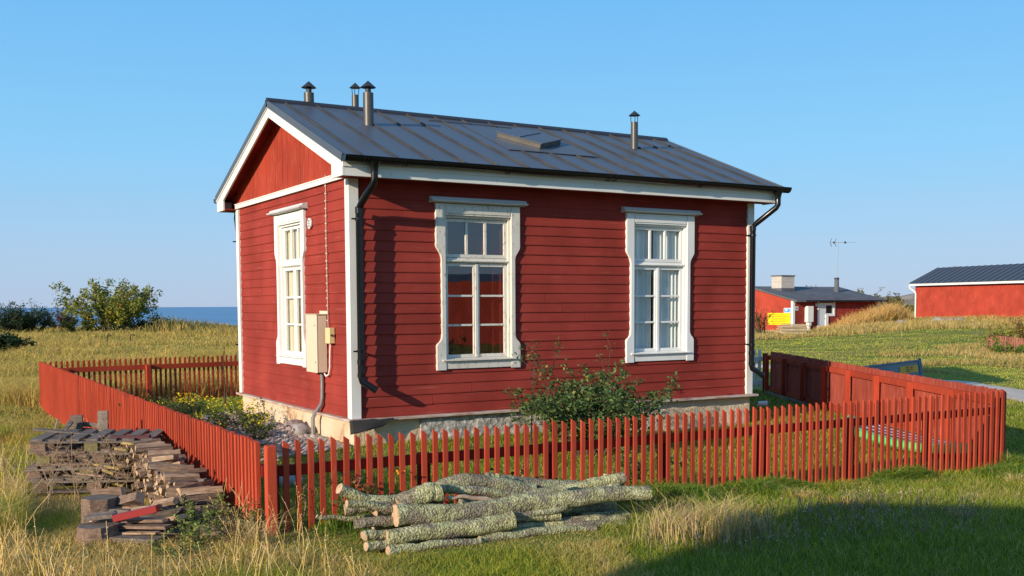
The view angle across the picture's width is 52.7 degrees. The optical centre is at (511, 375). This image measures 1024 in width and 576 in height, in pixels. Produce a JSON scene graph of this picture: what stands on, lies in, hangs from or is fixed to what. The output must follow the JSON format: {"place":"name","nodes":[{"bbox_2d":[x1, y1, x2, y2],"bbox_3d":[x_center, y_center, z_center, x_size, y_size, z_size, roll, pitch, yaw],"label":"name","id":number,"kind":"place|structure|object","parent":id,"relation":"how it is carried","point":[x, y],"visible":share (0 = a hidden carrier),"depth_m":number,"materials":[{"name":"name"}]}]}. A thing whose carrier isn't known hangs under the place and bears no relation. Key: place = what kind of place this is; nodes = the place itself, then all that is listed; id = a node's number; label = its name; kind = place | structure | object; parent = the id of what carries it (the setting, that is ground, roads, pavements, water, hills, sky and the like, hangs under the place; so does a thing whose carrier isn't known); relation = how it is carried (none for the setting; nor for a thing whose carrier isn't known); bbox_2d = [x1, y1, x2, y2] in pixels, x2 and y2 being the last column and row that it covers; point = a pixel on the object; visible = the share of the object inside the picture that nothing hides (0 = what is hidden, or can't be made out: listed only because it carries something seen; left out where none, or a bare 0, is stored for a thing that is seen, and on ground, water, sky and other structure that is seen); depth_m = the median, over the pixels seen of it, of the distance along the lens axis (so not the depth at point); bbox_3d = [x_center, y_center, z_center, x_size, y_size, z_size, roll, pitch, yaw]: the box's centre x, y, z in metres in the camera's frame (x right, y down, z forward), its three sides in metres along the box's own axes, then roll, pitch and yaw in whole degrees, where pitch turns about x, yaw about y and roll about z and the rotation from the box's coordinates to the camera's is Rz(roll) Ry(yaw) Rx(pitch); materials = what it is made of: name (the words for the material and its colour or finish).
{"place":"outdoors","nodes":[
{"label":"outdoors","id":0,"kind":"place"},
{"bbox_2d":[0,307,237,326],"bbox_3d":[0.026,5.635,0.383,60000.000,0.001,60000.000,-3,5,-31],"label":"sea","id":1,"kind":"structure","parent":0,"point":[221,315],"depth_m":853.72,"materials":[{"name":"liquid"}]},
{"bbox_2d":[0,394,693,575],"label":"meadow grass","id":2,"kind":"structure","parent":0,"point":[233,571],"depth_m":7.21,"materials":[{"name":"plant"}]},
{"bbox_2d":[0,305,1023,575],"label":"ground","id":3,"kind":"structure","parent":0,"point":[862,339],"depth_m":8.80,"materials":[{"name":"green plant"}]},
{"bbox_2d":[0,330,37,353],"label":"juniper","id":4,"kind":"object","parent":3,"relation":"on","point":[7,341],"visible":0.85,"depth_m":41.63,"materials":[{"name":"green plant"}]},
{"bbox_2d":[0,298,48,332],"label":"juniper","id":5,"kind":"object","parent":3,"relation":"on","point":[4,324],"visible":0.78,"depth_m":65.69,"materials":[{"name":"green plant"}]},
{"bbox_2d":[0,300,55,333],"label":"juniper","id":6,"kind":"object","parent":3,"relation":"on","point":[30,320],"visible":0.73,"depth_m":66.49,"materials":[{"name":"green plant"}]},
{"bbox_2d":[24,444,64,519],"bbox_3d":[-3.868,0.894,8.563,0.312,0.640,0.373,-3,5,-31],"label":"dry umbel plant","id":7,"kind":"object","parent":3,"relation":"on","point":[52,475],"visible":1,"depth_m":8.59,"materials":[{"name":"beige plant"}]},
{"bbox_2d":[40,433,96,506],"bbox_3d":[-3.923,0.861,9.278,0.405,0.660,0.387,1,4,13],"label":"dry umbel plant","id":8,"kind":"object","parent":3,"relation":"on","point":[76,481],"visible":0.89,"depth_m":9.29,"materials":[{"name":"beige plant"}]},
{"bbox_2d":[45,444,94,512],"bbox_3d":[-3.758,0.880,8.826,0.399,0.638,0.391,0,4,-2],"label":"dry umbel plant","id":9,"kind":"object","parent":3,"relation":"on","point":[90,447],"visible":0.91,"depth_m":8.86,"materials":[{"name":"beige plant"}]},
{"bbox_2d":[31,468,134,492],"bbox_3d":[-4.135,1.029,10.421,1.143,0.184,0.780,-1,4,-11],"label":"pallet","id":10,"kind":"object","parent":3,"relation":"on","point":[88,483],"visible":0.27,"depth_m":10.04,"materials":[{"name":"grey wood"}]},
{"bbox_2d":[25,455,132,481],"bbox_3d":[-4.177,0.908,10.412,1.143,0.165,0.781,-1,4,-7],"label":"pallet","id":11,"kind":"object","parent":10,"relation":"on","point":[29,469],"visible":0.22,"depth_m":10.04,"materials":[{"name":"grey wood"}]},
{"bbox_2d":[35,443,165,465],"bbox_3d":[-4.128,0.781,10.469,1.145,0.161,0.781,-1,4,-12],"label":"pallet","id":12,"kind":"object","parent":11,"relation":"on","point":[62,452],"visible":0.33,"depth_m":10.09,"materials":[{"name":"wood"}]},
{"bbox_2d":[29,429,163,453],"bbox_3d":[-4.165,0.659,10.469,1.146,0.163,0.778,-1,4,-9],"label":"pallet","id":13,"kind":"object","parent":12,"relation":"on","point":[46,438],"visible":0.73,"depth_m":10.19,"materials":[{"name":"grey wood"}]},
{"bbox_2d":[33,428,161,440],"bbox_3d":[-4.210,0.601,10.481,1.409,0.106,0.090,1,4,12],"label":"board","id":14,"kind":"object","parent":13,"relation":"on","point":[57,431],"visible":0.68,"depth_m":10.53,"materials":[{"name":"grey wood"}]},
{"bbox_2d":[110,435,150,448],"bbox_3d":[-3.780,0.656,10.246,0.392,0.133,0.060,0,4,0],"label":"board","id":15,"kind":"object","parent":12,"relation":"on","point":[136,437],"visible":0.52,"depth_m":10.21,"materials":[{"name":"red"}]},
{"bbox_2d":[56,313,114,331],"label":"bush","id":16,"kind":"object","parent":3,"relation":"on","point":[85,323],"visible":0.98,"depth_m":68.31,"materials":[{"name":"green plant"}]},
{"bbox_2d":[75,521,118,544],"bbox_3d":[-3.110,1.204,7.750,0.320,0.172,0.348,-3,5,-31],"label":"chopping stump","id":17,"kind":"object","parent":3,"relation":"on","point":[89,532],"visible":0.81,"depth_m":7.65,"materials":[{"name":"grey wood"}]},
{"bbox_2d":[83,512,116,521],"bbox_3d":[-3.107,1.065,7.800,0.228,0.052,0.100,0,4,0],"label":"board","id":18,"kind":"object","parent":17,"relation":"on","point":[98,517],"visible":0.88,"depth_m":7.75,"materials":[{"name":"grey wood"}]},
{"bbox_2d":[81,494,117,523],"bbox_3d":[-3.288,1.114,8.256,0.308,0.289,0.305,-3,5,-31],"label":"chopping stump","id":19,"kind":"object","parent":3,"relation":"on","point":[96,503],"visible":0.46,"depth_m":8.15,"materials":[{"name":"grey wood"}]},
{"bbox_2d":[90,487,125,495],"bbox_3d":[-3.288,0.950,8.424,0.325,0.089,0.076,-7,1,22],"label":"firewood","id":20,"kind":"object","parent":19,"relation":"on","point":[119,491],"visible":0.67,"depth_m":8.38,"materials":[{"name":"brown wood"}]},
{"bbox_2d":[97,411,107,430],"bbox_3d":[-4.501,0.544,11.374,0.116,0.318,0.043,0,4,0],"label":"board","id":21,"kind":"object","parent":3,"relation":"on","point":[102,420],"visible":0.58,"depth_m":11.36,"materials":[{"name":"grey wood"}]},
{"bbox_2d":[49,278,173,330],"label":"bush","id":22,"kind":"object","parent":3,"relation":"on","point":[123,312],"visible":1,"depth_m":69.16,"materials":[{"name":"green plant"}]},
{"bbox_2d":[44,354,240,401],"bbox_3d":[-4.334,0.069,23.840,12.202,1.263,0.152,-3,5,-38],"label":"picket fence","id":23,"kind":"object","parent":3,"relation":"on","point":[160,366],"visible":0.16,"depth_m":21.57,"materials":[{"name":"red wood"}]},
{"bbox_2d":[123,542,161,547],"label":"firewood","id":24,"kind":"object","parent":3,"relation":"on","point":[146,543],"visible":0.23,"depth_m":7.54,"materials":[{"name":"brown wood"}]},
{"bbox_2d":[109,534,165,542],"bbox_3d":[-2.783,1.210,7.675,0.414,0.034,0.144,0,4,17],"label":"firewood","id":25,"kind":"object","parent":24,"relation":"on","point":[135,538],"visible":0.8,"depth_m":7.64,"materials":[{"name":"grey wood"}]},
{"bbox_2d":[118,531,160,534],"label":"firewood","id":26,"kind":"object","parent":25,"relation":"on","point":[139,532],"visible":0.99,"depth_m":7.71,"materials":[{"name":"brown wood"}]},
{"bbox_2d":[118,523,171,529],"bbox_3d":[-2.765,1.136,7.790,0.423,0.023,0.099,-1,3,17],"label":"firewood","id":27,"kind":"object","parent":26,"relation":"on","point":[144,526],"visible":1,"depth_m":7.76,"materials":[{"name":"brown wood"}]},
{"bbox_2d":[119,517,168,522],"bbox_3d":[-2.785,1.096,7.849,0.398,0.024,0.098,-3,3,18],"label":"firewood","id":28,"kind":"object","parent":27,"relation":"on","point":[148,520],"visible":0.93,"depth_m":7.82,"materials":[{"name":"brown wood"}]},
{"bbox_2d":[112,504,159,521],"bbox_3d":[-2.819,1.032,7.750,0.338,0.122,0.070,0,4,-1],"label":"board","id":29,"kind":"object","parent":28,"relation":"on","point":[135,513],"visible":1,"depth_m":7.72,"materials":[{"name":"red paint"}]},
{"bbox_2d":[77,314,237,333],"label":"shore reeds","id":30,"kind":"object","parent":3,"relation":"on","point":[160,325],"visible":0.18,"depth_m":69.57,"materials":[{"name":"green plant"}]},
{"bbox_2d":[38,361,279,531],"bbox_3d":[-5.509,0.736,14.096,0.163,1.265,14.190,-3,5,-31],"label":"picket fence","id":31,"kind":"object","parent":3,"relation":"on","point":[220,454],"visible":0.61,"depth_m":10.26,"materials":[{"name":"red wood"}]},
{"bbox_2d":[130,526,213,561],"bbox_3d":[-2.345,1.210,7.182,0.520,0.263,0.472,-3,5,-31],"label":"weed","id":32,"kind":"object","parent":3,"relation":"on","point":[155,549],"visible":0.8,"depth_m":7.24,"materials":[{"name":"green plant"}]},
{"bbox_2d":[0,418,368,575],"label":"dry grass stalks","id":33,"kind":"object","parent":3,"relation":"on","point":[70,567],"visible":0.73,"depth_m":6.63,"materials":[{"name":"beige plant"}]},
{"bbox_2d":[166,508,237,547],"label":"weed","id":34,"kind":"object","parent":3,"relation":"on","point":[192,525],"visible":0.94,"depth_m":7.55,"materials":[{"name":"green plant"}]},
{"bbox_2d":[176,493,233,524],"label":"weed","id":35,"kind":"object","parent":3,"relation":"on","point":[218,513],"visible":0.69,"depth_m":7.99,"materials":[{"name":"green plant"}]},
{"bbox_2d":[189,395,236,426],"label":"flowering plant","id":36,"kind":"object","parent":3,"relation":"on","point":[213,416],"visible":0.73,"depth_m":15.98,"materials":[{"name":"green plant"}]},
{"bbox_2d":[217,397,271,430],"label":"flowering plant","id":37,"kind":"object","parent":3,"relation":"on","point":[246,418],"visible":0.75,"depth_m":15.36,"materials":[{"name":"green plant"}]},
{"bbox_2d":[226,498,263,530],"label":"weed","id":38,"kind":"object","parent":3,"relation":"on","point":[251,512],"visible":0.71,"depth_m":8.02,"materials":[{"name":"green plant"}]},
{"bbox_2d":[229,412,277,439],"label":"flowering plant","id":39,"kind":"object","parent":3,"relation":"on","point":[265,429],"visible":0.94,"depth_m":14.53,"materials":[{"name":"green plant"}]},
{"bbox_2d":[264,445,277,535],"bbox_3d":[-1.850,1.152,7.958,0.080,1.235,0.075,-3,5,-31],"label":"fence post","id":40,"kind":"object","parent":3,"relation":"on","point":[270,467],"visible":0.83,"depth_m":7.91,"materials":[{"name":"red wood"}]},
{"bbox_2d":[195,411,350,461],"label":"pebbles","id":41,"kind":"object","parent":3,"relation":"on","point":[278,434],"visible":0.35,"depth_m":14.27,"materials":[{"name":"grey gravel"}]},
{"bbox_2d":[291,423,310,434],"bbox_3d":[-2.967,0.759,14.511,0.278,0.190,0.245,-3,5,-31],"label":"stone","id":42,"kind":"object","parent":3,"relation":"on","point":[300,428],"visible":0.81,"depth_m":14.43,"materials":[{"name":"white stone"}]},
{"bbox_2d":[322,468,405,524],"bbox_3d":[-1.257,0.970,8.362,0.596,0.555,0.829,2,4,29],"label":"flowering plant","id":43,"kind":"object","parent":3,"relation":"on","point":[365,487],"visible":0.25,"depth_m":8.25,"materials":[{"name":"green plant"}]},
{"bbox_2d":[363,540,398,551],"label":"log","id":44,"kind":"object","parent":3,"relation":"on","point":[375,545],"visible":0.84,"depth_m":7.33,"materials":[{"name":"grey wood"}]},
{"bbox_2d":[372,525,409,529],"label":"log","id":45,"kind":"object","parent":3,"relation":"on","point":[383,528],"visible":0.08,"depth_m":7.71,"materials":[{"name":"wood"}]},
{"bbox_2d":[344,497,393,514],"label":"log","id":46,"kind":"object","parent":45,"relation":"on","point":[350,511],"visible":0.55,"depth_m":7.62,"materials":[{"name":"grey wood"}]},
{"bbox_2d":[336,483,444,503],"bbox_3d":[-0.915,0.893,7.811,0.845,0.220,0.099,-2,4,-26],"label":"log","id":47,"kind":"object","parent":46,"relation":"on","point":[345,491],"visible":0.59,"depth_m":7.66,"materials":[{"name":"grey wood"}]},
{"bbox_2d":[386,538,481,554],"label":"log","id":48,"kind":"object","parent":3,"relation":"on","point":[430,544],"visible":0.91,"depth_m":7.45,"materials":[{"name":"grey wood"}]},
{"bbox_2d":[386,511,516,544],"bbox_3d":[-0.444,1.125,7.625,1.025,0.166,0.144,-2,4,-25],"label":"log","id":49,"kind":"object","parent":3,"relation":"on","point":[485,525],"visible":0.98,"depth_m":7.58,"materials":[{"name":"grey wood"}]},
{"bbox_2d":[360,528,395,540],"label":"log","id":50,"kind":"object","parent":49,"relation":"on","point":[371,534],"visible":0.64,"depth_m":7.39,"materials":[{"name":"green wood"}]},
{"bbox_2d":[214,81,791,446],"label":"cottage","id":51,"kind":"structure","parent":3,"relation":"on","point":[404,273],"depth_m":14.85,"materials":[{"name":"red wood"}]},
{"bbox_2d":[266,202,307,367],"bbox_3d":[-3.235,-1.317,15.239,0.280,2.335,1.480,-3,5,-31],"label":"window","id":52,"kind":"structure","parent":51,"relation":"in","point":[290,247],"depth_m":15.40,"materials":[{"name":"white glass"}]},
{"bbox_2d":[429,196,527,370],"bbox_3d":[-0.475,-1.260,14.215,1.480,2.335,0.290,-3,5,-31],"label":"window","id":53,"kind":"structure","parent":51,"relation":"in","point":[504,229],"depth_m":14.28,"materials":[{"name":"white paint"}]},
{"bbox_2d":[621,206,702,362],"bbox_3d":[2.251,-1.383,15.837,1.480,2.335,0.290,-3,5,-31],"label":"window","id":54,"kind":"structure","parent":51,"relation":"in","point":[673,245],"depth_m":15.90,"materials":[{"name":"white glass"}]},
{"bbox_2d":[0,310,1023,408],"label":"field grass","id":55,"kind":"structure","parent":3,"relation":"on","point":[24,390],"depth_m":40.63,"materials":[{"name":"yellow plant"}]},
{"bbox_2d":[0,424,1023,575],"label":"grass tussocks","id":56,"kind":"object","parent":3,"relation":"on","point":[24,440],"depth_m":7.77,"materials":[{"name":"green plant"}]},
{"bbox_2d":[528,337,541,455],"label":"rose shoot","id":57,"kind":"object","parent":3,"relation":"on","point":[535,356],"visible":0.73,"depth_m":13.33,"materials":[{"name":"green plant"}]},
{"bbox_2d":[478,525,596,542],"bbox_3d":[0.205,1.201,7.899,0.995,0.086,0.083,-2,4,-25],"label":"log","id":58,"kind":"object","parent":3,"relation":"on","point":[513,535],"visible":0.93,"depth_m":7.86,"materials":[{"name":"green wood"}]},
{"bbox_2d":[501,520,626,531],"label":"log","id":59,"kind":"object","parent":3,"relation":"on","point":[597,523],"visible":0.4,"depth_m":8.13,"materials":[{"name":"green wood"}]},
{"bbox_2d":[516,514,626,528],"bbox_3d":[0.453,1.174,8.167,0.975,0.145,0.120,-2,4,-22],"label":"log","id":60,"kind":"object","parent":3,"relation":"on","point":[563,520],"visible":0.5,"depth_m":8.13,"materials":[{"name":"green wood"}]},
{"bbox_2d":[410,513,560,525],"bbox_3d":[-0.186,1.111,7.831,1.231,0.089,0.077,-2,4,-25],"label":"log","id":61,"kind":"object","parent":60,"relation":"on","point":[555,517],"visible":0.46,"depth_m":8.00,"materials":[{"name":"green wood"}]},
{"bbox_2d":[392,484,651,526],"bbox_3d":[0.127,0.996,7.999,2.157,0.197,0.169,-2,4,-24],"label":"log","id":62,"kind":"object","parent":61,"relation":"on","point":[411,514],"visible":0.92,"depth_m":7.90,"materials":[{"name":"grey wood"}]},
{"bbox_2d":[345,500,392,512],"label":"log","id":63,"kind":"object","parent":62,"relation":"on","point":[372,505],"visible":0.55,"depth_m":7.51,"materials":[{"name":"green wood"}]},
{"bbox_2d":[354,515,394,529],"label":"log","id":64,"kind":"object","parent":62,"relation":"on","point":[376,521],"visible":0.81,"depth_m":7.53,"materials":[{"name":"grey wood"}]},
{"bbox_2d":[394,482,443,503],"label":"log","id":65,"kind":"object","parent":62,"relation":"on","point":[427,492],"visible":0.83,"depth_m":7.65,"materials":[{"name":"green wood"}]},
{"bbox_2d":[446,494,495,500],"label":"branch","id":66,"kind":"object","parent":62,"relation":"on","point":[474,498],"visible":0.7,"depth_m":7.85,"materials":[{"name":"grey wood"}]},
{"bbox_2d":[482,506,567,518],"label":"log","id":67,"kind":"object","parent":61,"relation":"on","point":[539,512],"visible":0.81,"depth_m":7.98,"materials":[{"name":"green wood"}]},
{"bbox_2d":[561,502,616,516],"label":"log","id":68,"kind":"object","parent":3,"relation":"on","point":[597,507],"visible":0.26,"depth_m":8.53,"materials":[{"name":"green wood"}]},
{"bbox_2d":[566,472,626,489],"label":"log","id":69,"kind":"object","parent":68,"relation":"on","point":[620,478],"visible":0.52,"depth_m":8.57,"materials":[{"name":"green wood"}]},
{"bbox_2d":[491,473,578,487],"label":"log","id":70,"kind":"object","parent":69,"relation":"on","point":[540,483],"visible":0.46,"depth_m":8.44,"materials":[{"name":"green wood"}]},
{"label":"log","id":71,"kind":"object","parent":68,"relation":"on","visible":0},
{"bbox_2d":[436,472,536,494],"bbox_3d":[-0.252,0.878,8.103,0.945,0.251,0.136,-2,4,-24],"label":"log","id":72,"kind":"object","parent":71,"relation":"on","point":[496,481],"visible":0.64,"depth_m":8.09,"materials":[{"name":"grey wood"}]},
{"bbox_2d":[503,338,679,457],"bbox_3d":[0.897,0.282,13.404,2.532,1.582,2.494,0,4,7],"label":"rose bush","id":73,"kind":"object","parent":3,"relation":"on","point":[618,403],"visible":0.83,"depth_m":13.18,"materials":[{"name":"green plant"}]},
{"bbox_2d":[279,389,1004,531],"bbox_3d":[2.043,0.956,10.274,8.897,1.275,0.152,-2,4,-29],"label":"picket fence","id":74,"kind":"object","parent":3,"relation":"on","point":[760,433],"visible":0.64,"depth_m":10.07,"materials":[{"name":"red wood"}]},
{"bbox_2d":[606,428,689,484],"bbox_3d":[1.364,0.881,10.721,0.796,0.618,0.971,4,5,44],"label":"rose shoot","id":75,"kind":"object","parent":3,"relation":"on","point":[639,468],"visible":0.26,"depth_m":10.72,"materials":[{"name":"green"}]},
{"bbox_2d":[295,451,1023,547],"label":"fence foot grass","id":76,"kind":"structure","parent":3,"relation":"on","point":[1009,464],"depth_m":10.05,"materials":[{"name":"green plant"}]},
{"bbox_2d":[591,484,803,551],"bbox_3d":[1.521,1.057,7.827,1.365,0.369,1.543,2,5,33],"label":"straw tuft","id":77,"kind":"object","parent":3,"relation":"on","point":[707,521],"visible":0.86,"depth_m":7.75,"materials":[{"name":"beige plant"}]},
{"bbox_2d":[752,350,762,387],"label":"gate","id":78,"kind":"structure","parent":3,"relation":"on","point":[758,359],"depth_m":23.34,"materials":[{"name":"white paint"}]},
{"bbox_2d":[755,303,775,333],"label":"bush","id":79,"kind":"object","parent":3,"relation":"on","point":[758,319],"visible":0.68,"depth_m":66.89,"materials":[{"name":"brown plant"}]},
{"bbox_2d":[755,275,888,331],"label":"red house","id":80,"kind":"structure","parent":3,"relation":"on","point":[785,299],"depth_m":71.94,"materials":[{"name":"red wood"}]},
{"bbox_2d":[660,484,1019,561],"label":"dead weeds","id":81,"kind":"object","parent":3,"relation":"on","point":[855,513],"visible":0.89,"depth_m":8.01,"materials":[{"name":"brown plant"}]},
{"bbox_2d":[764,351,1006,463],"bbox_3d":[5.788,0.437,17.755,0.149,1.262,10.762,0,4,-1],"label":"board fence","id":82,"kind":"object","parent":3,"relation":"on","point":[808,380],"visible":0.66,"depth_m":17.41,"materials":[{"name":"red wood"}]},
{"bbox_2d":[864,358,922,376],"bbox_3d":[7.800,0.069,23.357,3.889,0.832,1.578,-4,5,-41],"label":"trailer","id":83,"kind":"object","parent":3,"relation":"on","point":[912,367],"visible":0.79,"depth_m":23.74,"materials":[{"name":"blue"}]},
{"bbox_2d":[847,415,972,453],"bbox_3d":[5.333,0.821,14.139,0.740,0.230,3.244,-1,4,-7],"label":"paddle board","id":84,"kind":"object","parent":3,"relation":"on","point":[860,433],"visible":0.24,"depth_m":13.79,"materials":[{"name":"green"}]},
{"bbox_2d":[909,263,1023,317],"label":"long red barn","id":85,"kind":"structure","parent":3,"relation":"on","point":[986,290],"depth_m":73.81,"materials":[{"name":"red wood"}]},
{"bbox_2d":[968,323,1021,349],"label":"bush","id":86,"kind":"object","parent":3,"relation":"on","point":[1007,332],"visible":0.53,"depth_m":39.22,"materials":[{"name":"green plant"}]},
{"bbox_2d":[984,337,1023,354],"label":"bush","id":87,"kind":"object","parent":3,"relation":"on","point":[1018,349],"visible":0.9,"depth_m":37.15,"materials":[{"name":"green plant"}]},
{"bbox_2d":[986,335,1023,351],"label":"picket fence","id":88,"kind":"object","parent":3,"relation":"on","point":[1016,342],"visible":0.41,"depth_m":38.30,"materials":[{"name":"red wood"}]},
{"bbox_2d":[990,312,1023,347],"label":"bush","id":89,"kind":"object","parent":3,"relation":"on","point":[1020,327],"visible":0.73,"depth_m":38.97,"materials":[{"name":"green plant"}]},
{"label":"log","id":90,"kind":"object","parent":3,"relation":"on","visible":0},
{"bbox_2d":[315,514,391,521],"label":"branch","id":91,"kind":"object","parent":90,"relation":"on","point":[342,518],"visible":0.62,"depth_m":7.72,"materials":[{"name":"grey plant"}]},
{"bbox_2d":[457,483,567,502],"bbox_3d":[0.011,0.960,8.162,0.933,0.156,0.116,-2,4,-24],"label":"log","id":92,"kind":"object","parent":90,"relation":"on","point":[560,487],"visible":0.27,"depth_m":8.24,"materials":[{"name":"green wood"}]},
{"bbox_2d":[439,484,523,497],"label":"log","id":93,"kind":"object","parent":92,"relation":"on","point":[471,490],"visible":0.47,"depth_m":7.96,"materials":[{"name":"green wood"}]},
{"bbox_2d":[0,0,1023,307],"label":"sky","id":94,"kind":"structure","parent":0,"point":[895,128],"materials":[{"name":"blue"}]},
{"bbox_2d":[153,385,1023,575],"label":"lawn grass","id":95,"kind":"structure","parent":0,"point":[1012,491],"depth_m":8.30,"materials":[{"name":"green plant"}]},
{"bbox_2d":[814,300,912,328],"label":"tall dry grass","id":96,"kind":"structure","parent":0,"point":[865,316],"depth_m":71.52,"materials":[{"name":"beige plant"}]},
{"bbox_2d":[755,364,1023,401],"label":"gravel road","id":97,"kind":"structure","parent":0,"point":[1014,393],"depth_m":23.29,"materials":[{"name":"grey gravel"}]},
{"label":"firewood","id":98,"kind":"object","parent":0,"visible":0},
{"bbox_2d":[160,463,193,471],"bbox_3d":[-2.954,0.818,9.122,0.293,0.086,0.088,4,2,-17],"label":"firewood","id":99,"kind":"object","parent":98,"relation":"on","point":[170,467],"visible":0.63,"depth_m":9.08,"materials":[{"name":"brown wood"}]},
{"label":"firewood","id":100,"kind":"object","parent":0,"visible":0},
{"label":"firewood","id":101,"kind":"object","parent":100,"relation":"on","visible":0},
{"bbox_2d":[179,486,222,496],"bbox_3d":[-2.542,0.953,8.459,0.338,0.086,0.079,-3,5,-22],"label":"firewood","id":102,"kind":"object","parent":101,"relation":"on","point":[197,491],"visible":0.89,"depth_m":8.43,"materials":[{"name":"brown wood"}]},
{"label":"firewood","id":103,"kind":"object","parent":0,"visible":0},
{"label":"firewood","id":104,"kind":"object","parent":103,"relation":"on","visible":0},
{"bbox_2d":[164,473,199,483],"bbox_3d":[-2.823,0.876,8.830,0.298,0.086,0.082,1,3,-27],"label":"firewood","id":105,"kind":"object","parent":104,"relation":"on","point":[168,477],"visible":0.71,"depth_m":8.79,"materials":[{"name":"brown wood"}]},
{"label":"firewood","id":106,"kind":"object","parent":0,"visible":0},
{"label":"firewood","id":107,"kind":"object","parent":106,"relation":"on","visible":0},
{"bbox_2d":[116,491,144,505],"bbox_3d":[-3.043,0.994,8.232,0.251,0.119,0.123,-16,-4,30],"label":"firewood","id":108,"kind":"object","parent":107,"relation":"on","point":[136,498],"visible":0.97,"depth_m":8.19,"materials":[{"name":"brown wood"}]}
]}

